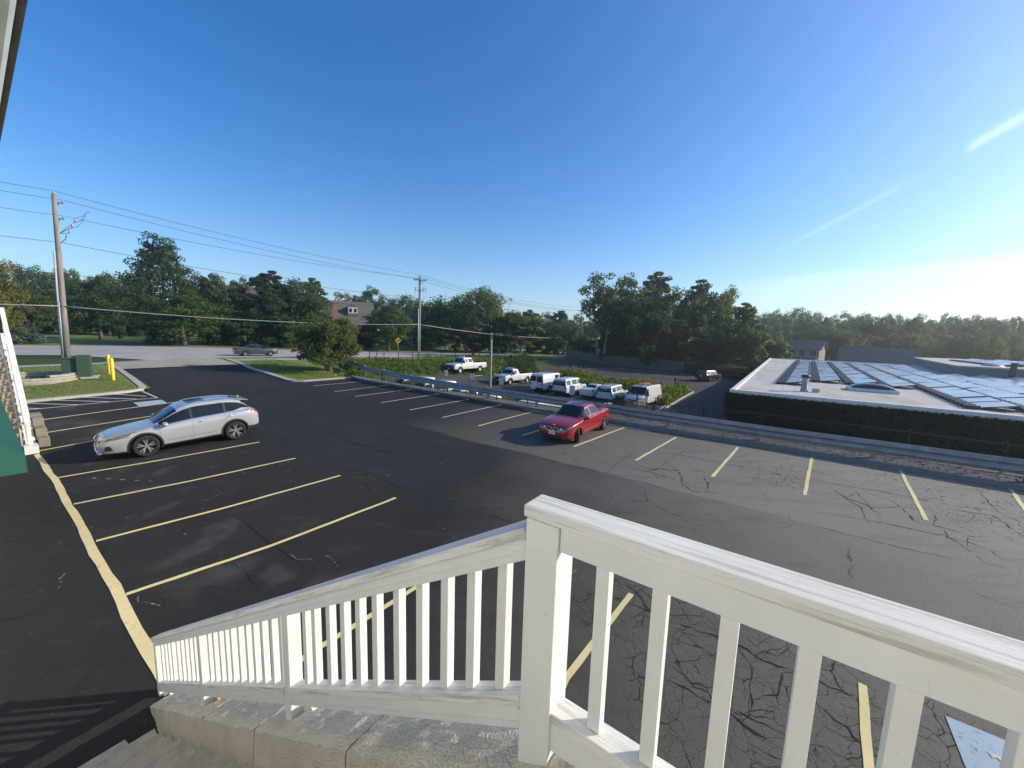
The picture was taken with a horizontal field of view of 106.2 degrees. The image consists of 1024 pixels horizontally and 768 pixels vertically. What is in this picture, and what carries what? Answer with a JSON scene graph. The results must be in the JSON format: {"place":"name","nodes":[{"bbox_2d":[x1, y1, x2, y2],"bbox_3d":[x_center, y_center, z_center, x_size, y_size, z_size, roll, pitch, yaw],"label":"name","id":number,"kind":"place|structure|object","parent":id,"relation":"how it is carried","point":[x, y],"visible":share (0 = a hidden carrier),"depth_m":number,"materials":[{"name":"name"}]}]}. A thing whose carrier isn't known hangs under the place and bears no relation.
{"place":"outdoors","nodes":[
{"label":"outdoors","id":0,"kind":"place"},
{"bbox_2d":[0,409,27,476],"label":"awning","id":1,"kind":"object","parent":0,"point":[13,461],"visible":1,"depth_m":7.24,"materials":[{"name":"green fabric"}]},
{"bbox_2d":[1,362,149,399],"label":"lawn","id":2,"kind":"structure","parent":0,"point":[103,367],"depth_m":24.95,"materials":[{"name":"green plant"}]},
{"bbox_2d":[1,371,77,385],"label":"stone planter","id":3,"kind":"object","parent":2,"relation":"on","point":[52,377],"visible":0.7,"depth_m":25.43,"materials":[{"name":"beige stone"}]},
{"bbox_2d":[59,355,99,378],"bbox_3d":[-30.457,-1.218,27.005,1.904,1.660,1.520,-5,10,-42],"label":"utility cabinet","id":4,"kind":"object","parent":2,"relation":"on","point":[81,366],"visible":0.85,"depth_m":26.69,"materials":[{"name":"metal"}]},
{"bbox_2d":[20,359,349,397],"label":"grass","id":5,"kind":"structure","parent":2,"relation":"on","point":[256,366],"depth_m":34.22,"materials":[{"name":"green plant"}]},
{"bbox_2d":[101,358,235,368],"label":"driveway","id":6,"kind":"structure","parent":0,"point":[167,363],"depth_m":36.88,"materials":[{"name":"concrete"}]},
{"bbox_2d":[13,329,551,352],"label":"lawn","id":7,"kind":"structure","parent":0,"point":[89,338],"depth_m":78.34,"materials":[{"name":"green plant"}]},
{"bbox_2d":[0,261,44,319],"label":"tree","id":8,"kind":"object","parent":7,"relation":"on","point":[21,279],"visible":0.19,"depth_m":91.30,"materials":[{"name":"green plant"}]},
{"bbox_2d":[0,307,49,343],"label":"spruce tree","id":9,"kind":"object","parent":7,"relation":"on","point":[28,338],"visible":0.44,"depth_m":53.98,"materials":[{"name":"green plant"}]},
{"bbox_2d":[12,263,55,332],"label":"tree","id":10,"kind":"object","parent":7,"relation":"on","point":[48,287],"visible":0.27,"depth_m":99.43,"materials":[{"name":"green plant"}]},
{"bbox_2d":[10,289,58,333],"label":"tree","id":11,"kind":"object","parent":7,"relation":"on","point":[39,310],"visible":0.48,"depth_m":83.56,"materials":[{"name":"green plant"}]},
{"bbox_2d":[51,275,133,338],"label":"tree","id":12,"kind":"object","parent":7,"relation":"on","point":[91,296],"visible":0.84,"depth_m":74.02,"materials":[{"name":"green plant"}]},
{"bbox_2d":[111,231,213,341],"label":"tree","id":13,"kind":"object","parent":7,"relation":"on","point":[164,252],"visible":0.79,"depth_m":65.09,"materials":[{"name":"green plant"}]},
{"bbox_2d":[112,289,236,345],"bbox_3d":[-54.049,-10.897,63.508,16.458,9.566,14.447,3,7,7],"label":"tree","id":14,"kind":"object","parent":7,"relation":"on","point":[180,324],"visible":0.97,"depth_m":60.78,"materials":[{"name":"green plant"}]},
{"bbox_2d":[193,318,230,345],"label":"tree","id":15,"kind":"object","parent":7,"relation":"on","point":[216,338],"visible":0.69,"depth_m":67.82,"materials":[{"name":"green plant"}]},
{"bbox_2d":[192,272,256,333],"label":"tree","id":16,"kind":"object","parent":7,"relation":"on","point":[230,299],"visible":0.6,"depth_m":72.03,"materials":[{"name":"green plant"}]},
{"bbox_2d":[219,313,268,345],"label":"tree","id":17,"kind":"object","parent":7,"relation":"on","point":[244,333],"visible":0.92,"depth_m":69.51,"materials":[{"name":"green plant"}]},
{"bbox_2d":[240,270,311,346],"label":"tree","id":18,"kind":"object","parent":7,"relation":"on","point":[264,288],"visible":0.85,"depth_m":73.19,"materials":[{"name":"green plant"}]},
{"bbox_2d":[262,312,309,347],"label":"tree","id":19,"kind":"object","parent":7,"relation":"on","point":[281,331],"visible":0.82,"depth_m":71.56,"materials":[{"name":"green plant"}]},
{"bbox_2d":[317,299,376,347],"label":"brick house","id":20,"kind":"structure","parent":7,"relation":"on","point":[357,310],"depth_m":91.97,"materials":[{"name":"brown brick"}]},
{"bbox_2d":[360,305,414,350],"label":"tree","id":21,"kind":"object","parent":7,"relation":"on","point":[390,333],"visible":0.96,"depth_m":81.25,"materials":[{"name":"green plant"}]},
{"bbox_2d":[390,311,427,348],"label":"house","id":22,"kind":"structure","parent":7,"relation":"on","point":[411,314],"depth_m":100.76,"materials":[{"name":"grey"}]},
{"bbox_2d":[412,300,452,346],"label":"tree","id":23,"kind":"object","parent":7,"relation":"on","point":[427,308],"visible":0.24,"depth_m":101.83,"materials":[{"name":"green plant"}]},
{"bbox_2d":[410,320,455,350],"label":"tree","id":24,"kind":"object","parent":7,"relation":"on","point":[432,335],"visible":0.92,"depth_m":89.76,"materials":[{"name":"green plant"}]},
{"bbox_2d":[438,314,483,351],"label":"tree","id":25,"kind":"object","parent":7,"relation":"on","point":[464,324],"visible":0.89,"depth_m":91.94,"materials":[{"name":"green plant"}]},
{"bbox_2d":[468,328,509,352],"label":"tree","id":26,"kind":"object","parent":7,"relation":"on","point":[484,345],"visible":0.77,"depth_m":93.46,"materials":[{"name":"green plant"}]},
{"bbox_2d":[477,310,530,352],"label":"tree","id":27,"kind":"object","parent":7,"relation":"on","point":[497,324],"visible":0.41,"depth_m":93.82,"materials":[{"name":"green plant"}]},
{"bbox_2d":[0,345,565,359],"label":"road","id":28,"kind":"structure","parent":0,"point":[143,352],"depth_m":48.26,"materials":[{"name":"grey asphalt"}]},
{"bbox_2d":[233,344,277,355],"bbox_3d":[-31.785,-4.233,47.753,2.117,1.475,4.570,8,10,42],"label":"sedan","id":29,"kind":"object","parent":28,"relation":"on","point":[246,350],"visible":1,"depth_m":46.96,"materials":[{"name":"paint"}]},
{"bbox_2d":[220,357,348,379],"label":"lawn","id":30,"kind":"structure","parent":0,"point":[338,370],"depth_m":38.63,"materials":[{"name":"green plant"}]},
{"bbox_2d":[289,311,363,371],"bbox_3d":[-18.214,-3.939,37.234,6.907,6.085,7.450,2,7,0],"label":"bushy tree","id":31,"kind":"object","parent":30,"relation":"on","point":[333,339],"visible":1,"depth_m":36.10,"materials":[{"name":"green plant"}]},
{"bbox_2d":[0,339,828,379],"bbox_3d":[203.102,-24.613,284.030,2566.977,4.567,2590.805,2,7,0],"label":"ground","id":32,"kind":"structure","parent":0,"point":[543,364],"depth_m":44.28,"materials":[{"name":"green plant"}]},
{"bbox_2d":[0,0,27,140],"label":"shop building","id":33,"kind":"structure","parent":32,"relation":"on","point":[12,14],"depth_m":2.38,"materials":[{"name":"beige"}]},
{"bbox_3d":[1.115,2.025,-0.339,3.400,0.745,1.860,7,9,35],"label":"landing","id":34,"kind":"object","parent":33,"relation":"attached to","visible":0},
{"bbox_2d":[518,494,1023,767],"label":"balcony railing","id":35,"kind":"object","parent":34,"relation":"on","point":[914,657],"visible":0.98,"depth_m":1.03,"materials":[{"name":"white paint"}]},
{"bbox_2d":[0,258,34,344],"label":"tree","id":36,"kind":"object","parent":32,"relation":"on","point":[7,290],"visible":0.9,"depth_m":49.16,"materials":[{"name":"green plant"}]},
{"bbox_2d":[51,191,88,357],"bbox_3d":[-42.603,-10.226,37.494,0.468,15.885,2.901,8,9,38],"label":"utility pole","id":37,"kind":"object","parent":32,"relation":"on","point":[62,317],"visible":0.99,"depth_m":36.75,"materials":[{"name":"brown wood"}]},
{"bbox_2d":[263,278,332,336],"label":"tree","id":38,"kind":"object","parent":32,"relation":"on","point":[306,305],"visible":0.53,"depth_m":77.29,"materials":[{"name":"green plant"}]},
{"bbox_2d":[350,284,392,331],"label":"tree","id":39,"kind":"object","parent":32,"relation":"on","point":[368,295],"visible":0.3,"depth_m":135.82,"materials":[{"name":"green plant"}]},
{"bbox_2d":[348,356,508,375],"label":"weeds","id":40,"kind":"object","parent":32,"relation":"on","point":[385,364],"visible":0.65,"depth_m":48.26,"materials":[{"name":"green plant"}]},
{"bbox_2d":[444,356,486,372],"bbox_3d":[-6.041,-2.619,50.692,2.620,2.040,6.185,7,9,38],"label":"pickup truck","id":41,"kind":"object","parent":32,"relation":"on","point":[459,364],"visible":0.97,"depth_m":49.53,"materials":[{"name":"white paint"}]},
{"bbox_2d":[428,285,515,351],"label":"tree","id":42,"kind":"object","parent":32,"relation":"on","point":[488,305],"visible":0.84,"depth_m":93.57,"materials":[{"name":"green plant"}]},
{"bbox_2d":[493,312,546,353],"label":"tree","id":43,"kind":"object","parent":32,"relation":"on","point":[529,331],"visible":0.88,"depth_m":92.62,"materials":[{"name":"green plant"}]},
{"bbox_2d":[494,354,546,372],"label":"weeds","id":44,"kind":"object","parent":32,"relation":"on","point":[526,362],"visible":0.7,"depth_m":61.82,"materials":[{"name":"green plant"}]},
{"bbox_2d":[539,334,567,354],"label":"tree","id":45,"kind":"object","parent":32,"relation":"on","point":[554,343],"visible":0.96,"depth_m":97.57,"materials":[{"name":"green plant"}]},
{"bbox_2d":[578,270,628,363],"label":"tree","id":46,"kind":"object","parent":32,"relation":"on","point":[602,313],"visible":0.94,"depth_m":77.95,"materials":[{"name":"green plant"}]},
{"bbox_2d":[596,328,628,363],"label":"tree","id":47,"kind":"object","parent":32,"relation":"on","point":[611,348],"visible":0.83,"depth_m":79.21,"materials":[{"name":"green plant"}]},
{"bbox_2d":[556,364,690,404],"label":"weeds","id":48,"kind":"object","parent":32,"relation":"on","point":[668,395],"visible":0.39,"depth_m":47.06,"materials":[{"name":"green plant"}]},
{"bbox_2d":[604,272,667,349],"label":"tree","id":49,"kind":"object","parent":32,"relation":"on","point":[633,296],"visible":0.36,"depth_m":78.40,"materials":[{"name":"green plant"}]},
{"bbox_2d":[609,296,679,366],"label":"tree","id":50,"kind":"object","parent":32,"relation":"on","point":[632,320],"visible":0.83,"depth_m":74.46,"materials":[{"name":"green plant"}]},
{"bbox_2d":[566,349,736,371],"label":"board fence","id":51,"kind":"object","parent":32,"relation":"on","point":[593,358],"visible":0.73,"depth_m":76.91,"materials":[{"name":"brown wood"}]},
{"bbox_2d":[637,329,671,366],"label":"tree","id":52,"kind":"object","parent":32,"relation":"on","point":[658,350],"visible":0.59,"depth_m":74.51,"materials":[{"name":"green plant"}]},
{"bbox_2d":[638,271,672,337],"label":"tree","id":53,"kind":"object","parent":32,"relation":"on","point":[662,285],"visible":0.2,"depth_m":81.30,"materials":[{"name":"green plant"}]},
{"bbox_2d":[663,337,691,369],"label":"tree","id":54,"kind":"object","parent":32,"relation":"on","point":[677,352],"visible":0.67,"depth_m":73.77,"materials":[{"name":"green plant"}]},
{"bbox_2d":[647,284,712,359],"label":"tree","id":55,"kind":"object","parent":32,"relation":"on","point":[684,313],"visible":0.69,"depth_m":75.47,"materials":[{"name":"green plant"}]},
{"bbox_2d":[344,374,1023,476],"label":"retaining wall","id":56,"kind":"structure","parent":32,"relation":"on","point":[633,417],"depth_m":21.65,"materials":[{"name":"grey concrete"}]},
{"bbox_2d":[382,375,1023,474],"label":"guard rail","id":57,"kind":"object","parent":56,"relation":"on","point":[408,382],"visible":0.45,"depth_m":17.11,"materials":[{"name":"metal"}]},
{"bbox_2d":[670,279,726,344],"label":"tree","id":58,"kind":"object","parent":32,"relation":"on","point":[703,288],"visible":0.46,"depth_m":78.18,"materials":[{"name":"green plant"}]},
{"bbox_2d":[682,333,716,366],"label":"tree","id":59,"kind":"object","parent":32,"relation":"on","point":[696,348],"visible":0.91,"depth_m":70.67,"materials":[{"name":"green plant"}]},
{"bbox_2d":[684,363,750,378],"bbox_3d":[35.073,-2.307,66.265,2.646,1.995,10.616,-4,9,-39],"label":"hedge","id":60,"kind":"object","parent":32,"relation":"on","point":[729,371],"visible":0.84,"depth_m":64.38,"materials":[{"name":"green plant"}]},
{"bbox_2d":[701,284,741,338],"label":"tree","id":61,"kind":"object","parent":32,"relation":"on","point":[726,301],"visible":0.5,"depth_m":76.43,"materials":[{"name":"green plant"}]},
{"bbox_2d":[705,317,752,366],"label":"tree","id":62,"kind":"object","parent":32,"relation":"on","point":[727,341],"visible":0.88,"depth_m":68.16,"materials":[{"name":"green plant"}]},
{"bbox_2d":[728,302,766,368],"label":"tree","id":63,"kind":"object","parent":32,"relation":"on","point":[743,315],"visible":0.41,"depth_m":70.19,"materials":[{"name":"green plant"}]},
{"bbox_2d":[738,327,771,368],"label":"tree","id":64,"kind":"object","parent":32,"relation":"on","point":[755,345],"visible":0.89,"depth_m":66.92,"materials":[{"name":"green plant"}]},
{"bbox_2d":[761,337,793,359],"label":"tree","id":65,"kind":"object","parent":32,"relation":"on","point":[774,350],"visible":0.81,"depth_m":71.40,"materials":[{"name":"green plant"}]},
{"bbox_2d":[777,340,827,359],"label":"house","id":66,"kind":"structure","parent":32,"relation":"on","point":[809,349],"depth_m":92.71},
{"bbox_2d":[815,325,854,360],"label":"tree","id":67,"kind":"object","parent":32,"relation":"on","point":[835,335],"visible":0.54,"depth_m":107.95,"materials":[{"name":"green plant"}]},
{"bbox_2d":[830,331,866,358],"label":"tree","id":68,"kind":"object","parent":32,"relation":"on","point":[852,342],"visible":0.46,"depth_m":102.33,"materials":[{"name":"green plant"}]},
{"bbox_2d":[722,358,1023,458],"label":"solar building","id":69,"kind":"structure","parent":32,"relation":"on","point":[758,390],"depth_m":19.21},
{"bbox_2d":[776,360,809,385],"bbox_3d":[32.890,-1.961,43.964,1.770,0.347,45.720,7,9,37],"label":"solar panel row","id":70,"kind":"object","parent":69,"relation":"on","point":[792,374],"visible":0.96,"depth_m":33.68,"materials":[{"name":"glass"}]},
{"bbox_2d":[811,360,841,383],"bbox_3d":[35.645,-1.933,44.401,1.770,0.349,41.620,7,9,37],"label":"solar panel row","id":71,"kind":"object","parent":69,"relation":"on","point":[825,372],"visible":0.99,"depth_m":34.61,"materials":[{"name":"glass"}]},
{"bbox_2d":[827,361,876,384],"bbox_3d":[37.207,-1.748,43.300,1.770,0.355,41.620,7,9,37],"label":"solar panel row","id":72,"kind":"object","parent":69,"relation":"on","point":[847,374],"visible":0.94,"depth_m":34.27,"materials":[{"name":"glass"}]},
{"bbox_2d":[846,383,899,394],"bbox_3d":[22.342,0.208,23.893,2.300,0.500,1.500,7,9,35],"label":"skylight","id":73,"kind":"object","parent":69,"relation":"on","point":[872,387],"visible":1,"depth_m":23.44},
{"bbox_2d":[843,362,916,388],"bbox_3d":[38.769,-1.558,42.200,1.770,0.353,41.620,7,9,37],"label":"solar panel row","id":74,"kind":"object","parent":69,"relation":"on","point":[880,377],"visible":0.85,"depth_m":32.31,"materials":[{"name":"glass"}]},
{"bbox_2d":[864,363,1022,412],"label":"solar panel row","id":75,"kind":"object","parent":69,"relation":"on","point":[963,398],"visible":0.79,"depth_m":22.30,"materials":[{"name":"glass"}]},
{"bbox_2d":[883,364,1023,412],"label":"solar panel row","id":76,"kind":"object","parent":69,"relation":"on","point":[1008,397],"visible":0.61,"depth_m":26.00,"materials":[{"name":"glass"}]},
{"bbox_2d":[913,357,1023,377],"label":"raised roof block","id":77,"kind":"structure","parent":69,"relation":"on","point":[945,365],"depth_m":39.10,"materials":[{"name":"white"}]},
{"bbox_2d":[936,374,1023,394],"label":"solar panel row","id":78,"kind":"object","parent":69,"relation":"on","point":[1004,387],"visible":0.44,"depth_m":28.98,"materials":[{"name":"glass"}]},
{"bbox_2d":[860,317,893,345],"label":"tree","id":79,"kind":"object","parent":32,"relation":"on","point":[884,331],"visible":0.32,"depth_m":108.44,"materials":[{"name":"green plant"}]},
{"bbox_2d":[837,341,921,364],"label":"house","id":80,"kind":"structure","parent":32,"relation":"on","point":[868,354],"depth_m":90.84,"materials":[{"name":"grey"}]},
{"bbox_2d":[890,331,927,356],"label":"tree","id":81,"kind":"object","parent":32,"relation":"on","point":[914,337],"visible":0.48,"depth_m":92.77,"materials":[{"name":"green plant"}]},
{"bbox_2d":[897,316,935,343],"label":"tree","id":82,"kind":"object","parent":32,"relation":"on","point":[914,323],"visible":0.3,"depth_m":105.57,"materials":[{"name":"green plant"}]},
{"bbox_2d":[937,333,972,358],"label":"tree","id":83,"kind":"object","parent":32,"relation":"on","point":[954,347],"visible":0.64,"depth_m":89.90,"materials":[{"name":"green plant"}]},
{"bbox_2d":[960,331,992,359],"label":"tree","id":84,"kind":"object","parent":32,"relation":"on","point":[974,341],"visible":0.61,"depth_m":88.03,"materials":[{"name":"green plant"}]},
{"bbox_2d":[973,335,1010,359],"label":"tree","id":85,"kind":"object","parent":32,"relation":"on","point":[995,346],"visible":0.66,"depth_m":82.32,"materials":[{"name":"green plant"}]},
{"bbox_2d":[975,319,1018,358],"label":"tree","id":86,"kind":"object","parent":32,"relation":"on","point":[1007,328],"visible":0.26,"depth_m":96.16,"materials":[{"name":"green plant"}]},
{"bbox_2d":[1003,332,1023,360],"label":"tree","id":87,"kind":"object","parent":32,"relation":"on","point":[1013,344],"visible":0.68,"depth_m":89.11,"materials":[{"name":"green plant"}]},
{"bbox_2d":[0,365,1023,767],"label":"parking lot","id":88,"kind":"structure","parent":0,"point":[110,565],"depth_m":9.07,"materials":[{"name":"grey asphalt"}]},
{"bbox_2d":[0,356,25,451],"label":"stairway","id":89,"kind":"object","parent":88,"relation":"on","point":[6,397],"visible":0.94,"depth_m":15.62,"materials":[{"name":"white wood"}]},
{"bbox_2d":[0,307,39,454],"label":"stair railing","id":90,"kind":"object","parent":89,"relation":"on","point":[31,446],"visible":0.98,"depth_m":15.48,"materials":[{"name":"white paint"}]},
{"bbox_2d":[29,412,50,446],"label":"block wall","id":91,"kind":"structure","parent":88,"relation":"on","point":[42,437],"depth_m":15.21,"materials":[{"name":"beige concrete"}]},
{"bbox_2d":[26,362,145,402],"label":"kerb","id":92,"kind":"structure","parent":88,"relation":"on","point":[138,383],"depth_m":23.26,"materials":[{"name":"concrete"}]},
{"bbox_2d":[93,395,258,456],"bbox_3d":[-13.400,1.555,15.624,2.336,1.775,4.972,9,12,38],"label":"crossover suv","id":93,"kind":"object","parent":88,"relation":"on","point":[190,419],"visible":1,"depth_m":15.10,"materials":[{"name":"white paint"}]},
{"bbox_2d":[78,693,573,767],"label":"stairway","id":94,"kind":"object","parent":88,"relation":"on","point":[221,733],"visible":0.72,"depth_m":2.48,"materials":[{"name":"concrete"}]},
{"bbox_2d":[150,519,526,727],"bbox_3d":[-2.370,2.450,3.369,5.905,4.522,0.148,7,9,35],"label":"stair railing","id":95,"kind":"object","parent":94,"relation":"on","point":[214,658],"visible":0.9,"depth_m":2.09,"materials":[{"name":"white paint"}]},
{"bbox_2d":[352,377,635,426],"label":"kerb","id":96,"kind":"structure","parent":88,"relation":"on","point":[503,403],"depth_m":25.41,"materials":[{"name":"grey concrete"}]},
{"bbox_2d":[539,401,608,441],"bbox_3d":[3.004,1.595,18.132,2.043,1.422,4.351,7,11,36],"label":"sports sedan","id":97,"kind":"object","parent":88,"relation":"on","point":[575,420],"visible":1,"depth_m":17.20,"materials":[{"name":"red paint"}]},
{"bbox_2d":[634,424,1023,490],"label":"kerb","id":98,"kind":"structure","parent":88,"relation":"on","point":[1020,487],"depth_m":14.77,"materials":[{"name":"grey concrete"}]},
{"bbox_2d":[0,0,1023,340],"label":"sky","id":99,"kind":"structure","parent":0,"point":[829,157],"materials":[{"name":"blue"}]},
{"bbox_2d":[381,353,742,420],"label":"parking lot","id":100,"kind":"structure","parent":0,"point":[707,394],"depth_m":49.48,"materials":[{"name":"grey asphalt"}]},
{"bbox_2d":[493,367,532,384],"bbox_3d":[0.198,-1.082,48.119,2.620,1.990,5.885,7,9,38],"label":"pickup truck","id":101,"kind":"object","parent":100,"relation":"on","point":[509,375],"visible":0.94,"depth_m":46.99,"materials":[{"name":"white paint"}]},
{"bbox_2d":[529,372,560,391],"bbox_3d":[4.383,-0.324,45.695,2.460,2.100,5.560,7,9,37],"label":"van","id":102,"kind":"object","parent":100,"relation":"on","point":[544,380],"visible":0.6,"depth_m":43.74,"materials":[{"name":"white paint"}]},
{"bbox_2d":[551,377,585,395],"bbox_3d":[6.707,0.146,44.541,2.461,1.920,5.210,7,9,37],"label":"suv","id":103,"kind":"object","parent":100,"relation":"on","point":[561,384],"visible":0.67,"depth_m":42.83,"materials":[{"name":"white paint"}]},
{"bbox_2d":[596,383,627,401],"bbox_3d":[11.180,0.840,42.562,2.403,1.740,5.010,7,9,37],"label":"minivan","id":104,"kind":"object","parent":100,"relation":"on","point":[611,391],"visible":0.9,"depth_m":40.93,"materials":[{"name":"white paint"}]},
{"bbox_2d":[624,382,661,403],"bbox_3d":[13.956,1.066,40.796,2.480,2.195,5.660,8,10,41],"label":"cargo van","id":105,"kind":"object","parent":100,"relation":"on","point":[654,392],"visible":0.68,"depth_m":39.87,"materials":[{"name":"white paint"}]},
{"bbox_2d":[352,376,1023,484],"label":"gravel strip","id":106,"kind":"object","parent":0,"point":[970,471],"visible":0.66,"depth_m":15.79,"materials":[{"name":"grey gravel"}]},
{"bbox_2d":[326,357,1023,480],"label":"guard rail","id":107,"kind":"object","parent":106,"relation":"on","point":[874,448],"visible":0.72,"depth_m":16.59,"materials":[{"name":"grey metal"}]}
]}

